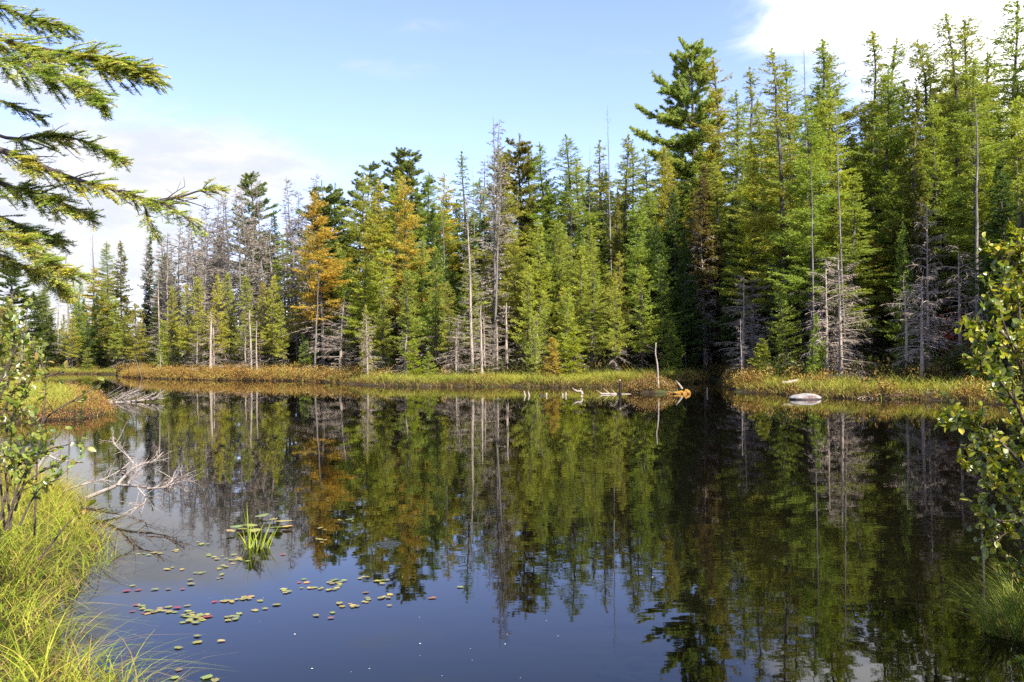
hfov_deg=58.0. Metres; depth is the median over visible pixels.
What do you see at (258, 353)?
larch tree
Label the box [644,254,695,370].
larch tree
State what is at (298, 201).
dead larch tree
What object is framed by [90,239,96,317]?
tree snag
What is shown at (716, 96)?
larch tree
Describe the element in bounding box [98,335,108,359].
fir tree
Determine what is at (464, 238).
larch tree
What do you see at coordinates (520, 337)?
larch tree
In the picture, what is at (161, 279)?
larch tree
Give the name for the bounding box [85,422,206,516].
driftwood branch
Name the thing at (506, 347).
dead sapling
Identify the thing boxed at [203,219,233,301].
dead larch tree
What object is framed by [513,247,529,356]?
fir tree
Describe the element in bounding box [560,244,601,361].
larch tree
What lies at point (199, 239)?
dead larch tree
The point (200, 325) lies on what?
larch tree
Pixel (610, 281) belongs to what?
larch tree
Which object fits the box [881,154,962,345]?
larch tree
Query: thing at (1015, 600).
sedge tussock
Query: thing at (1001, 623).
sedge tussock
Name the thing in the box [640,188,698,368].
fir tree
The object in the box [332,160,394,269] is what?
pine tree
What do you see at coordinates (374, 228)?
larch tree
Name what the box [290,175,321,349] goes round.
dead larch tree
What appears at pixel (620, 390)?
wooden post
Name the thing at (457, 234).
fir tree
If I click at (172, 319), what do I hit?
larch tree
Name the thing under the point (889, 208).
larch tree
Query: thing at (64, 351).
larch tree
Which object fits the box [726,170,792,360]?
fir tree
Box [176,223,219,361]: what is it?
dead larch tree
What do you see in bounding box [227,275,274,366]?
larch tree
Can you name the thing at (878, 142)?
fir tree
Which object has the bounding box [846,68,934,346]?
larch tree
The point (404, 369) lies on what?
dead sapling
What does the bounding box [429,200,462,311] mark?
larch tree
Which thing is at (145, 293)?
dead larch tree
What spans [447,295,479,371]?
fir tree
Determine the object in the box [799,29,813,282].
tree snag
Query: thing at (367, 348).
dead spruce tree
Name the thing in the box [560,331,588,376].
larch tree
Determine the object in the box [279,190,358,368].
larch tree
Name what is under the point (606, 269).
larch tree
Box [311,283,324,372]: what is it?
tree snag
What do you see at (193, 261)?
dead larch tree
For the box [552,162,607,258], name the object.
larch tree
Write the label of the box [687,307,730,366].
dead sapling
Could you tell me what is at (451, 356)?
dead spruce tree
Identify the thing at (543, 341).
larch tree
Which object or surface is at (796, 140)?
larch tree
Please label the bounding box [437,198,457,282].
fir tree
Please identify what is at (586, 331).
larch tree
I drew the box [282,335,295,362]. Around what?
fir tree
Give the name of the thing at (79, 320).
larch tree
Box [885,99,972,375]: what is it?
larch tree
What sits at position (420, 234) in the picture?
larch tree
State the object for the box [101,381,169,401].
fallen tree
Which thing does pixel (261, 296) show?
larch tree
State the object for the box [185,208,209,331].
dead larch tree
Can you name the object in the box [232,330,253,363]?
dead larch tree
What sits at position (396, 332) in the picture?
spruce tree
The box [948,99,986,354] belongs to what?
tree snag
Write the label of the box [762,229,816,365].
fir tree
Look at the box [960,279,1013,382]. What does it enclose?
dead spruce tree
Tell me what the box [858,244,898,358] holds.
fir tree
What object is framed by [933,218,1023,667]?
alder shrub
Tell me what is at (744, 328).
dead spruce tree
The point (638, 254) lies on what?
larch tree
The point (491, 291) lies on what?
dead larch tree
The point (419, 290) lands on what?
fir tree
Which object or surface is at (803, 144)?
fir tree
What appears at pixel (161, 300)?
fir tree
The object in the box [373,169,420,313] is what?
larch tree
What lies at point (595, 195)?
larch tree
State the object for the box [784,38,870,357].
larch tree
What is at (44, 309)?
fir tree
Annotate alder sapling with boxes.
[0,298,35,527]
[30,357,105,535]
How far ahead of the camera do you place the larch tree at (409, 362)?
51.54 m
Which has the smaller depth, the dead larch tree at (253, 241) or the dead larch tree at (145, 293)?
the dead larch tree at (253, 241)
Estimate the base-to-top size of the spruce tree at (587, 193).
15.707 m
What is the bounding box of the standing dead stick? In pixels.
[655,343,658,387]
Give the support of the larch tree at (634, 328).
on the ground at (76, 537)
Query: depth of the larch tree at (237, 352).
74.18 m
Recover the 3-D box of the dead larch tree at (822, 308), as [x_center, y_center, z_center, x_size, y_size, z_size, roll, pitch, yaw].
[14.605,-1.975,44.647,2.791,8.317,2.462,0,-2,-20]
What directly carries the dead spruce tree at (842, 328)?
on the ground at (76, 537)
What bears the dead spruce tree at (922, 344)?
on the ground at (76, 537)
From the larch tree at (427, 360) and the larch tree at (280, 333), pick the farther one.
the larch tree at (280, 333)
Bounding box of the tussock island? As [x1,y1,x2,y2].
[625,372,690,393]
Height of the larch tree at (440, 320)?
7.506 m
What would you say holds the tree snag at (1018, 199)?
on the ground at (76, 537)
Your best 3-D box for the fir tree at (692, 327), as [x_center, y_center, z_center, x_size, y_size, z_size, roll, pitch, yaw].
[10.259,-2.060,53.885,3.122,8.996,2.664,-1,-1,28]
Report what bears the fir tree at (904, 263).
on the ground at (76, 537)
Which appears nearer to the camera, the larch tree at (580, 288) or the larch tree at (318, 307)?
the larch tree at (580, 288)
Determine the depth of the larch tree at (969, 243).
37.73 m
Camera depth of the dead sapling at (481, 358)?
50.12 m
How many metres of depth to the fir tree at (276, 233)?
88.47 m
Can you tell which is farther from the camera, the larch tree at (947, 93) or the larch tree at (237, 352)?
the larch tree at (237, 352)
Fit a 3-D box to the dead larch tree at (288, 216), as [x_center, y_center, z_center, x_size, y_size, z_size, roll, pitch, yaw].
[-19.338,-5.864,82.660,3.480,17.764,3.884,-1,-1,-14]
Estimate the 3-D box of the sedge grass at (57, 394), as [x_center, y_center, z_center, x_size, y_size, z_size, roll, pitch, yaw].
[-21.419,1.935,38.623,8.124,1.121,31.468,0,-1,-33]
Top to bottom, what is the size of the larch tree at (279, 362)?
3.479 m
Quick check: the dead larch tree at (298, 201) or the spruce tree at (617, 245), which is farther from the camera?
the dead larch tree at (298, 201)
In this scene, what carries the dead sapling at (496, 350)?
on the ground at (76, 537)
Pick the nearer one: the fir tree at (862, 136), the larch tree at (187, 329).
the fir tree at (862, 136)
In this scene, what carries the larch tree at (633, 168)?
on the ground at (76, 537)
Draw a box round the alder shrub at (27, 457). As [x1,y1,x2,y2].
[0,404,95,530]
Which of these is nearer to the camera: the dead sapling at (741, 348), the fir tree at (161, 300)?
the dead sapling at (741, 348)
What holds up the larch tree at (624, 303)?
on the ground at (76, 537)
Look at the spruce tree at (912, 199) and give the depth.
40.60 m
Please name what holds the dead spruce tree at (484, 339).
on the ground at (76, 537)
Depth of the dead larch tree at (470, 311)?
52.06 m
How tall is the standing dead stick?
1.865 m
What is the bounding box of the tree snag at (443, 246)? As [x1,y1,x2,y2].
[440,208,449,301]
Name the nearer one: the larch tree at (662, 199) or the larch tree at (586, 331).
the larch tree at (586, 331)
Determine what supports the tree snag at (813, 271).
on the ground at (76, 537)
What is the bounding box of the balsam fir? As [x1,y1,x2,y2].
[0,0,232,306]
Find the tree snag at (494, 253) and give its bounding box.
[489,119,510,363]
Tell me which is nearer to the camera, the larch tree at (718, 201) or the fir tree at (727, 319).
the fir tree at (727, 319)
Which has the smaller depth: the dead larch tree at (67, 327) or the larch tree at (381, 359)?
the larch tree at (381, 359)
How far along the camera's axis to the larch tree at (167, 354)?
80.19 m
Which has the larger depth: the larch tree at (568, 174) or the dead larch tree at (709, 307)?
the larch tree at (568, 174)
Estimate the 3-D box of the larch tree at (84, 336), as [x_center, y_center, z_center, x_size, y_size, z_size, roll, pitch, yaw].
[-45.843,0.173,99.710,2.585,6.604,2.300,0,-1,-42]
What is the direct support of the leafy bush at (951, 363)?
on the ground at (76, 537)
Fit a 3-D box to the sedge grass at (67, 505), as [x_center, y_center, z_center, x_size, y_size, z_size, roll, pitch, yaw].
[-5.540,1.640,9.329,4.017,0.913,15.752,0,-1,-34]
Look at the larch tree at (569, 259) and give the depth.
59.71 m
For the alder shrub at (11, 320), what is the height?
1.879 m
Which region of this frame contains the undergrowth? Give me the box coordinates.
[0,308,1020,383]
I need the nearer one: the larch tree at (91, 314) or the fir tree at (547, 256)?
the fir tree at (547, 256)
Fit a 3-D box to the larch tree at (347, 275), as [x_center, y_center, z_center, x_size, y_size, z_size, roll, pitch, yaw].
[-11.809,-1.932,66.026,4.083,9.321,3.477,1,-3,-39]
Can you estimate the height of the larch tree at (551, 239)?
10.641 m
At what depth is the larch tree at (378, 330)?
60.24 m
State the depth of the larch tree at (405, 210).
57.36 m
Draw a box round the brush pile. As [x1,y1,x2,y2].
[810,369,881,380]
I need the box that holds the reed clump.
[230,509,278,550]
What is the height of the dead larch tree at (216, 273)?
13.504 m
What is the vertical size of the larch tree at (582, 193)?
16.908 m
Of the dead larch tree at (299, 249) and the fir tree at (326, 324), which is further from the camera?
the dead larch tree at (299, 249)
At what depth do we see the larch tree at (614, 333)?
50.01 m
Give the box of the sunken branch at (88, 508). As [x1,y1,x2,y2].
[79,497,125,515]
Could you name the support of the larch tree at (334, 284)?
on the ground at (76, 537)
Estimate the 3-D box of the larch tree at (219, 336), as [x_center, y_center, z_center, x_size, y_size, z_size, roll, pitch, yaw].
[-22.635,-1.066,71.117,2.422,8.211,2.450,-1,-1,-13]
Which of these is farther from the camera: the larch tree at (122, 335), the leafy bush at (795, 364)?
the larch tree at (122, 335)
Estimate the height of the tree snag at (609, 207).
17.678 m
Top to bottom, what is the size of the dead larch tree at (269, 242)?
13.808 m
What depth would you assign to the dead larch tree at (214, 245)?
101.80 m
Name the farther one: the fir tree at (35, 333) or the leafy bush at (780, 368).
the fir tree at (35, 333)
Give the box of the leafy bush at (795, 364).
[778,353,810,378]
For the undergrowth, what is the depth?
53.02 m
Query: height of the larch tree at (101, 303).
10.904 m
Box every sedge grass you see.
[0,379,118,420]
[0,450,227,681]
[1,363,1022,406]
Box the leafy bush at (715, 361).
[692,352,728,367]
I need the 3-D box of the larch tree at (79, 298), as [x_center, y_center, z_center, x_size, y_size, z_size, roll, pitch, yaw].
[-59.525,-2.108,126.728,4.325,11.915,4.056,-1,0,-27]
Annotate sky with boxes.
[0,0,1023,338]
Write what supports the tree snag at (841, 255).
on the ground at (76, 537)
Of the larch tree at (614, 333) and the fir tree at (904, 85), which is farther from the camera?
the fir tree at (904, 85)
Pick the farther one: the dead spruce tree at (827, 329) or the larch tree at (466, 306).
the larch tree at (466, 306)
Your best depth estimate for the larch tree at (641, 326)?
51.30 m
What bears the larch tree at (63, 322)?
on the ground at (76, 537)
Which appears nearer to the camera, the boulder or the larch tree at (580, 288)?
the boulder
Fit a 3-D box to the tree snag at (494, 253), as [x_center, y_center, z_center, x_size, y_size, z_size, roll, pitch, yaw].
[-1.214,-5.553,56.072,2.144,15.905,1.543,-1,-1,43]
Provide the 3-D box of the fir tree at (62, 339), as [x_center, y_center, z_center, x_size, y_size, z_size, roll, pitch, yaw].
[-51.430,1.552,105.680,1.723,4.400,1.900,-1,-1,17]
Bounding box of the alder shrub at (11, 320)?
[0,290,48,539]
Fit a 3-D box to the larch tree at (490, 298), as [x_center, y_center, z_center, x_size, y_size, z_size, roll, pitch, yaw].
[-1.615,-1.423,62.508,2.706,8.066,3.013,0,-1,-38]
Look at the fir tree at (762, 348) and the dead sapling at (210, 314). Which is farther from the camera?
the dead sapling at (210, 314)
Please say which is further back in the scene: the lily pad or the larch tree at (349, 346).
the larch tree at (349, 346)
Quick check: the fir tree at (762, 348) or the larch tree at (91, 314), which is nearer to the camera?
the fir tree at (762, 348)
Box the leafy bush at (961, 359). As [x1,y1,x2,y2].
[944,337,981,382]
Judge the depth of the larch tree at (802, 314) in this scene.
50.28 m
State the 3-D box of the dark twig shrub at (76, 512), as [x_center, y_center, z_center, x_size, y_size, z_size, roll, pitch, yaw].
[-3.071,1.306,6.410,0.409,0.419,0.142,-1,-1,0]
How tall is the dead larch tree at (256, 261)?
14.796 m
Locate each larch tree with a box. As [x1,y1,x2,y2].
[0,336,10,365]
[11,340,23,367]
[31,285,63,338]
[31,336,38,358]
[50,297,64,360]
[52,305,84,367]
[56,314,66,335]
[57,336,71,363]
[59,314,81,367]
[60,303,88,368]
[69,284,89,336]
[75,312,94,359]
[76,267,112,360]
[81,347,97,369]
[86,241,122,352]
[89,285,113,332]
[90,310,107,366]
[101,276,119,333]
[102,296,131,368]
[105,339,120,367]
[111,314,134,372]
[120,303,156,366]
[130,335,144,363]
[132,239,157,360]
[141,267,166,363]
[143,237,183,333]
[145,255,182,326]
[147,232,181,340]
[151,321,172,366]
[155,259,176,361]
[156,339,175,365]
[158,285,185,366]
[161,245,182,347]
[167,216,190,328]
[169,208,194,334]
[171,283,199,368]
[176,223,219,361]
[176,225,213,339]
[177,335,189,365]
[181,276,222,364]
[182,238,216,359]
[183,330,203,367]
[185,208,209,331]
[189,335,207,366]
[194,204,219,353]
[201,231,230,337]
[203,218,236,312]
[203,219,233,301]
[203,274,233,364]
[206,198,235,342]
[206,199,225,318]
[207,214,245,363]
[209,271,240,363]
[214,192,241,354]
[218,188,256,357]
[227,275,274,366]
[231,183,269,359]
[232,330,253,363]
[232,333,242,364]
[238,215,268,338]
[244,177,281,361]
[251,238,302,361]
[252,281,280,363]
[253,335,267,364]
[255,219,293,337]
[257,274,291,365]
[270,218,317,361]
[272,300,290,368]
[274,207,298,324]
[274,337,290,365]
[278,179,303,342]
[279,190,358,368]
[283,232,337,355]
[287,191,304,334]
[287,234,315,341]
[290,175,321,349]
[291,216,313,330]
[292,202,326,354]
[295,334,319,368]
[305,261,335,367]
[310,254,339,356]
[324,249,363,361]
[328,174,386,316]
[331,255,380,370]
[335,262,362,349]
[336,283,374,368]
[344,221,389,369]
[346,179,398,366]
[355,279,398,371]
[356,304,379,376]
[359,247,402,355]
[370,306,401,372]
[371,303,389,365]
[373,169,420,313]
[381,175,442,370]
[389,267,431,373]
[396,236,438,372]
[402,171,458,298]
[402,338,427,376]
[414,246,456,372]
[418,173,467,365]
[420,351,437,377]
[424,265,456,363]
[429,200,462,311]
[434,282,469,372]
[444,198,495,368]
[445,151,500,304]
[446,254,492,367]
[453,213,503,317]
[456,178,499,296]
[467,145,535,361]
[471,119,518,354]
[472,159,498,314]
[473,262,507,355]
[474,255,509,363]
[474,289,492,350]
[488,187,517,316]
[497,229,536,366]
[499,260,538,363]
[500,146,540,315]
[507,264,545,368]
[514,218,559,362]
[517,141,580,296]
[518,315,558,364]
[520,218,581,304]
[521,317,544,376]
[535,290,560,366]
[536,337,563,377]
[537,221,578,355]
[544,134,613,368]
[547,286,583,366]
[547,287,588,371]
[549,232,580,358]
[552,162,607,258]
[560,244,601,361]
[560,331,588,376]
[564,223,608,358]
[567,255,613,371]
[572,180,605,246]
[573,239,614,356]
[576,174,618,366]
[579,275,609,367]
[580,140,633,324]
[593,275,631,366]
[595,134,647,308]
[596,265,618,338]
[599,281,633,373]
[600,251,631,367]
[608,142,658,338]
[613,203,663,367]
[621,154,661,366]
[622,264,672,371]
[624,255,649,359]
[627,188,674,366]
[637,144,692,304]
[639,146,677,232]
[639,160,694,314]
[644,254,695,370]
[682,57,744,284]
[682,145,725,363]
[682,194,722,368]
[684,188,728,374]
[688,160,750,368]
[702,90,777,362]
[707,66,777,364]
[707,157,731,306]
[713,138,778,367]
[724,48,848,368]
[730,98,788,361]
[733,59,829,358]
[759,112,798,362]
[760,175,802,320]
[762,97,857,374]
[765,279,810,372]
[778,188,833,354]
[783,121,802,184]
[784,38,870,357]
[786,51,889,335]
[788,222,836,362]
[796,92,882,362]
[802,190,881,357]
[810,173,910,369]
[832,30,928,364]
[845,37,942,257]
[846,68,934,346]
[854,234,891,368]
[863,170,932,363]
[877,39,979,344]
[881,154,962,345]
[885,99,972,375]
[906,15,1010,319]
[906,53,960,332]
[922,13,1010,342]
[924,72,962,153]
[930,58,1016,376]
[934,167,1015,350]
[943,0,1023,317]
[949,48,1018,222]
[955,58,1023,300]
[969,104,1009,301]
[985,96,1023,341]
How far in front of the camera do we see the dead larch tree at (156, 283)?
91.50 m
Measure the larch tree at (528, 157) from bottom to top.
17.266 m
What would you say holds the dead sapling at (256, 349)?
on the ground at (76, 537)
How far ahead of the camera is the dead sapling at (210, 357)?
68.71 m
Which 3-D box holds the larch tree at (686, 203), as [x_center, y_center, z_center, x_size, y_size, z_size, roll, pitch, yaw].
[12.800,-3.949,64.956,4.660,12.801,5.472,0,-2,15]
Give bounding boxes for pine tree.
[0,264,50,340]
[213,171,285,284]
[279,180,354,287]
[295,183,364,290]
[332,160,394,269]
[359,147,428,272]
[376,147,451,313]
[471,134,567,274]
[628,37,733,224]
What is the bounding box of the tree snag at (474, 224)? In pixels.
[471,176,478,287]
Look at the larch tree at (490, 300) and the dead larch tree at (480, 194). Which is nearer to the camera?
the larch tree at (490, 300)
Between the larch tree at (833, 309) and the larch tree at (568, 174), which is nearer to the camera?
the larch tree at (833, 309)
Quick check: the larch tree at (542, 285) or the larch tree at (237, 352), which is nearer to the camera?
the larch tree at (542, 285)
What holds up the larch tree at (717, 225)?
on the ground at (76, 537)
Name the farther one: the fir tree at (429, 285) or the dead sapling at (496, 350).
the fir tree at (429, 285)
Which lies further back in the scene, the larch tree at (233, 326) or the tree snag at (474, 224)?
the larch tree at (233, 326)
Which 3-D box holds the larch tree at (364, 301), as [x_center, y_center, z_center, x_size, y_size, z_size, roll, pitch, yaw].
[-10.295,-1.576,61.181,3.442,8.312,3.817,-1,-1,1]
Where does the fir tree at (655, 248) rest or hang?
on the ground at (76, 537)
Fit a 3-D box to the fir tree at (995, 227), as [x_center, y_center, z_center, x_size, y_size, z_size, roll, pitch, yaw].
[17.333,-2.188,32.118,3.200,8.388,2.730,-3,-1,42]
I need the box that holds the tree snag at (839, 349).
[828,255,845,378]
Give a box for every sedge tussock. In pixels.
[909,565,1023,641]
[955,557,1023,622]
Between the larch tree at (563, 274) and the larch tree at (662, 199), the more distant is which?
the larch tree at (662, 199)
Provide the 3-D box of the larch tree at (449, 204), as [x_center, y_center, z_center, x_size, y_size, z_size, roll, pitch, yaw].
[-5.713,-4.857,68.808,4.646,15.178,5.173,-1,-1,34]
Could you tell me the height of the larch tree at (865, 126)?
18.574 m
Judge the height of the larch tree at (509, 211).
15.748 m
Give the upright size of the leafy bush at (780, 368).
1.555 m
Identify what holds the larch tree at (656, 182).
on the ground at (76, 537)
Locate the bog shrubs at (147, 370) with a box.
[7,355,1021,400]
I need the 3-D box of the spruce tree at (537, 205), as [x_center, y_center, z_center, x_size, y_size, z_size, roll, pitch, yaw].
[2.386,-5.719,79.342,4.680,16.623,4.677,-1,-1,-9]
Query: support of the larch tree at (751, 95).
on the ground at (76, 537)
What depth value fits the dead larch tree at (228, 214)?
84.62 m
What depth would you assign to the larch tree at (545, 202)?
63.78 m
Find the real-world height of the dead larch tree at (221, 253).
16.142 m
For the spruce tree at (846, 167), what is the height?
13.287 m
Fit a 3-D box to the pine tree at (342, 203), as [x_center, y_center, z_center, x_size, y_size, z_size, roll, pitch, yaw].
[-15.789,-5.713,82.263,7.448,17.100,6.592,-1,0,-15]
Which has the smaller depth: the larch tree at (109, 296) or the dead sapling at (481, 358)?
the dead sapling at (481, 358)
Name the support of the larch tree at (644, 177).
on the ground at (76, 537)
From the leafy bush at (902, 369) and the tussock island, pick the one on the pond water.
the tussock island
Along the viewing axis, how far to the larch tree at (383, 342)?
56.78 m
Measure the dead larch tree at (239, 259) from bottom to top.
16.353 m
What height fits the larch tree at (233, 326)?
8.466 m
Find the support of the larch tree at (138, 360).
on the ground at (76, 537)
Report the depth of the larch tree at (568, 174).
62.97 m
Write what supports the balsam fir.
on the ground at (76, 537)
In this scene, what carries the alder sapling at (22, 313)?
on the ground at (76, 537)
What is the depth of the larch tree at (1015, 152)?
35.27 m
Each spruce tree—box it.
[139,235,156,357]
[310,300,358,371]
[354,315,379,375]
[384,253,423,368]
[434,320,478,373]
[460,315,513,373]
[524,262,550,348]
[537,180,549,236]
[579,172,598,289]
[600,188,632,360]
[678,163,733,365]
[679,187,736,368]
[683,231,735,373]
[716,275,773,368]
[802,258,859,375]
[819,254,878,375]
[825,142,888,334]
[861,85,939,367]
[880,276,961,382]
[901,203,956,367]
[909,196,963,360]
[924,245,986,381]
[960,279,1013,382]
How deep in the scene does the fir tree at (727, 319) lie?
51.53 m
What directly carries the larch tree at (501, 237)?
on the ground at (76, 537)
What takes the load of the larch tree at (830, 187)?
on the ground at (76, 537)
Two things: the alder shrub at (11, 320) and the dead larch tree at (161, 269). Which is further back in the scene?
the dead larch tree at (161, 269)
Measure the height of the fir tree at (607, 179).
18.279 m
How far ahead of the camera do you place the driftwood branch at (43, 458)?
11.78 m
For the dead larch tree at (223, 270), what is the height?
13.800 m
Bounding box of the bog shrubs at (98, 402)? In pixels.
[0,377,119,422]
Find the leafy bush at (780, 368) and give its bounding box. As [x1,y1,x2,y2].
[758,353,800,380]
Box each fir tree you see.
[18,291,59,358]
[33,289,51,335]
[33,314,65,366]
[59,336,65,360]
[69,298,80,326]
[77,298,86,337]
[85,295,110,367]
[98,241,144,364]
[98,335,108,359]
[136,255,171,360]
[143,296,164,363]
[147,275,186,348]
[206,237,236,337]
[236,233,264,335]
[250,211,287,334]
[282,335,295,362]
[304,256,338,364]
[332,212,355,296]
[332,288,367,368]
[386,320,412,365]
[413,242,452,363]
[413,280,430,366]
[416,205,457,352]
[436,269,470,357]
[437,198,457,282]
[440,271,482,359]
[447,200,478,303]
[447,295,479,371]
[459,214,504,347]
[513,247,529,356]
[522,242,562,359]
[560,181,584,290]
[597,219,631,356]
[599,171,635,330]
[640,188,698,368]
[643,219,681,370]
[658,321,685,373]
[661,197,702,356]
[664,229,710,369]
[706,197,769,367]
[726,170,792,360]
[729,162,788,363]
[747,338,770,377]
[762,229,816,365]
[769,87,835,325]
[804,313,828,376]
[828,101,885,323]
[833,195,901,369]
[850,112,870,167]
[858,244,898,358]
[884,222,926,368]
[894,83,914,155]
[930,217,971,363]
[966,157,1023,380]
[1003,81,1023,143]
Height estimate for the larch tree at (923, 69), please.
17.758 m
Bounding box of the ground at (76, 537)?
[0,357,1022,681]
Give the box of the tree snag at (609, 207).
[604,111,612,310]
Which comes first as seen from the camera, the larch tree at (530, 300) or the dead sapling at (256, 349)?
the larch tree at (530, 300)
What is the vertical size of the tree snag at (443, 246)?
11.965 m
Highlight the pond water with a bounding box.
[0,374,1023,681]
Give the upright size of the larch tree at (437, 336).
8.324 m
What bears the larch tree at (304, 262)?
on the ground at (76, 537)
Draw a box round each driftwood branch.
[34,451,80,474]
[58,458,137,492]
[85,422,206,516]
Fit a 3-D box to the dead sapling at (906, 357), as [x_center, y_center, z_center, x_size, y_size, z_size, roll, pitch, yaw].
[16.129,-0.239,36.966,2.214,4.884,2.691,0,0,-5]
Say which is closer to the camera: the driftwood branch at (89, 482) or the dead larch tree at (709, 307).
the driftwood branch at (89, 482)
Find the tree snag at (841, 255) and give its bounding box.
[832,82,851,373]
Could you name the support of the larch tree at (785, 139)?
on the ground at (76, 537)
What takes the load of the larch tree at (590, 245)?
on the ground at (76, 537)
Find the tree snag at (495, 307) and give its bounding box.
[492,152,507,367]
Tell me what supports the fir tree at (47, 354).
on the ground at (76, 537)
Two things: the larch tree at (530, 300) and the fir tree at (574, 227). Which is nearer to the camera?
the larch tree at (530, 300)
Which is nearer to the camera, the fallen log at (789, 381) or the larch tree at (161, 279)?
the fallen log at (789, 381)
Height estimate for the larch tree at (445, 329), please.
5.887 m
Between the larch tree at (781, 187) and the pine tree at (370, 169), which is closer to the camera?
the larch tree at (781, 187)
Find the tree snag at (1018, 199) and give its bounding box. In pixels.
[1015,161,1018,227]
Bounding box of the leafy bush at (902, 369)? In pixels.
[882,361,919,378]
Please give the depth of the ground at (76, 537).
8.67 m
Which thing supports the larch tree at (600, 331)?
on the ground at (76, 537)
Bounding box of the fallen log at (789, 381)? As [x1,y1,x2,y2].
[783,379,798,383]
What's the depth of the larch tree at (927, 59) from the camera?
49.15 m
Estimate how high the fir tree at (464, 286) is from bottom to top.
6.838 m
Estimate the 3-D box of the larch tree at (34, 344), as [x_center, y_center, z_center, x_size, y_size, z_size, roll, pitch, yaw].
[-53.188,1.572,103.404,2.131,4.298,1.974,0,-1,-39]
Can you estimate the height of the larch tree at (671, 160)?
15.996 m
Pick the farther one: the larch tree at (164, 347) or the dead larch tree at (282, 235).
the dead larch tree at (282, 235)
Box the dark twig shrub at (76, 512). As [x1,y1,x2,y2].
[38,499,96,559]
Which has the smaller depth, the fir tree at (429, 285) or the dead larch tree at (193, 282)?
the fir tree at (429, 285)
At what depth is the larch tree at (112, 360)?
96.75 m
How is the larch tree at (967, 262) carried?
on the ground at (76, 537)
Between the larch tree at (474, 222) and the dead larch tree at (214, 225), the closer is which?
the larch tree at (474, 222)
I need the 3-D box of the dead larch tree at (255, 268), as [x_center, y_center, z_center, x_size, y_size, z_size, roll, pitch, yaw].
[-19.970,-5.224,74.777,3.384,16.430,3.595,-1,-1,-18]
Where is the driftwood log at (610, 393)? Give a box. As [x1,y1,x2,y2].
[596,388,626,393]
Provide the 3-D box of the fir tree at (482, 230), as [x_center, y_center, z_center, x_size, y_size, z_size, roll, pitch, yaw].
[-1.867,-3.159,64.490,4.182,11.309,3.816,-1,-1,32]
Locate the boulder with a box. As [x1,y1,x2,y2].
[789,393,821,399]
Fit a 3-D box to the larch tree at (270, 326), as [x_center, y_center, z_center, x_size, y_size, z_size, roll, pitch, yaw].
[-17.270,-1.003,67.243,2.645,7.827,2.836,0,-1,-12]
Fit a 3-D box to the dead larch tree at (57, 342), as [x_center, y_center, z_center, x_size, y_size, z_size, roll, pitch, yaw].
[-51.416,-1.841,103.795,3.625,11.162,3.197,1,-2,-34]
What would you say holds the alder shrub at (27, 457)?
on the ground at (76, 537)
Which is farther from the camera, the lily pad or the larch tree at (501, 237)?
the larch tree at (501, 237)
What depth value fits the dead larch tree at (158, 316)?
82.56 m
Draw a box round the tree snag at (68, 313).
[59,253,78,345]
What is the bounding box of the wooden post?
[618,381,621,393]
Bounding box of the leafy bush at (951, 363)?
[912,337,971,378]
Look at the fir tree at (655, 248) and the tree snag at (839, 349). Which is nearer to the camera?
the tree snag at (839, 349)
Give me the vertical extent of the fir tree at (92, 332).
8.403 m
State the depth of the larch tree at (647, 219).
59.90 m
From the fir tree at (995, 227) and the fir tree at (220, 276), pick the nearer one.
the fir tree at (995, 227)
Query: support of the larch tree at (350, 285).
on the ground at (76, 537)
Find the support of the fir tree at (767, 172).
on the ground at (76, 537)
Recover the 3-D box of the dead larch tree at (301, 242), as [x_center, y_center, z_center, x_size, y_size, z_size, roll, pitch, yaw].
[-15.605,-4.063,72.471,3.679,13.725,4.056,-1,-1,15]
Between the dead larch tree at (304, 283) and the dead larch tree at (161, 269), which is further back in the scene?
the dead larch tree at (161, 269)
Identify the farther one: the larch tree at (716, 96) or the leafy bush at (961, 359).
the larch tree at (716, 96)
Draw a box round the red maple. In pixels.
[925,309,985,363]
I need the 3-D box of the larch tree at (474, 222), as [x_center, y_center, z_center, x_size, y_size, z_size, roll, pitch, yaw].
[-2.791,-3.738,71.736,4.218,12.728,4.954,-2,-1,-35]
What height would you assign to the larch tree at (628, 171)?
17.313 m
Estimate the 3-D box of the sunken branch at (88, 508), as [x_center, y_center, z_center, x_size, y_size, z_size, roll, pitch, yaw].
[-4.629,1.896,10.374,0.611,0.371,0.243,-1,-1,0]
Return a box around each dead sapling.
[190,312,236,368]
[194,324,224,368]
[202,316,230,367]
[236,312,268,368]
[237,321,267,370]
[254,345,265,370]
[392,334,414,374]
[438,328,466,374]
[464,307,498,375]
[488,327,514,371]
[493,303,524,369]
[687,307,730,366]
[728,321,752,374]
[885,274,943,370]
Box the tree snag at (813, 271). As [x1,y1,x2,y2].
[801,162,822,364]
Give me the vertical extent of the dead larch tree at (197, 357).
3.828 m
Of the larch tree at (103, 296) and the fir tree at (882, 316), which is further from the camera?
the larch tree at (103, 296)
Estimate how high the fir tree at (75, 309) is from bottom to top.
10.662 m
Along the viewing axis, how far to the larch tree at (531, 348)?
49.97 m
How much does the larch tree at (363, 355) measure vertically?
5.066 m
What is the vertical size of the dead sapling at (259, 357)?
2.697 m
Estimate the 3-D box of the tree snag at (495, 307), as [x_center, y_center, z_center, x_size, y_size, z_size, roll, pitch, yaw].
[-0.774,-4.562,55.134,1.059,14.003,1.088,2,-1,0]
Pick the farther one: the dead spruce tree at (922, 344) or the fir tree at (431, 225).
the fir tree at (431, 225)
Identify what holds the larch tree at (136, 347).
on the ground at (76, 537)

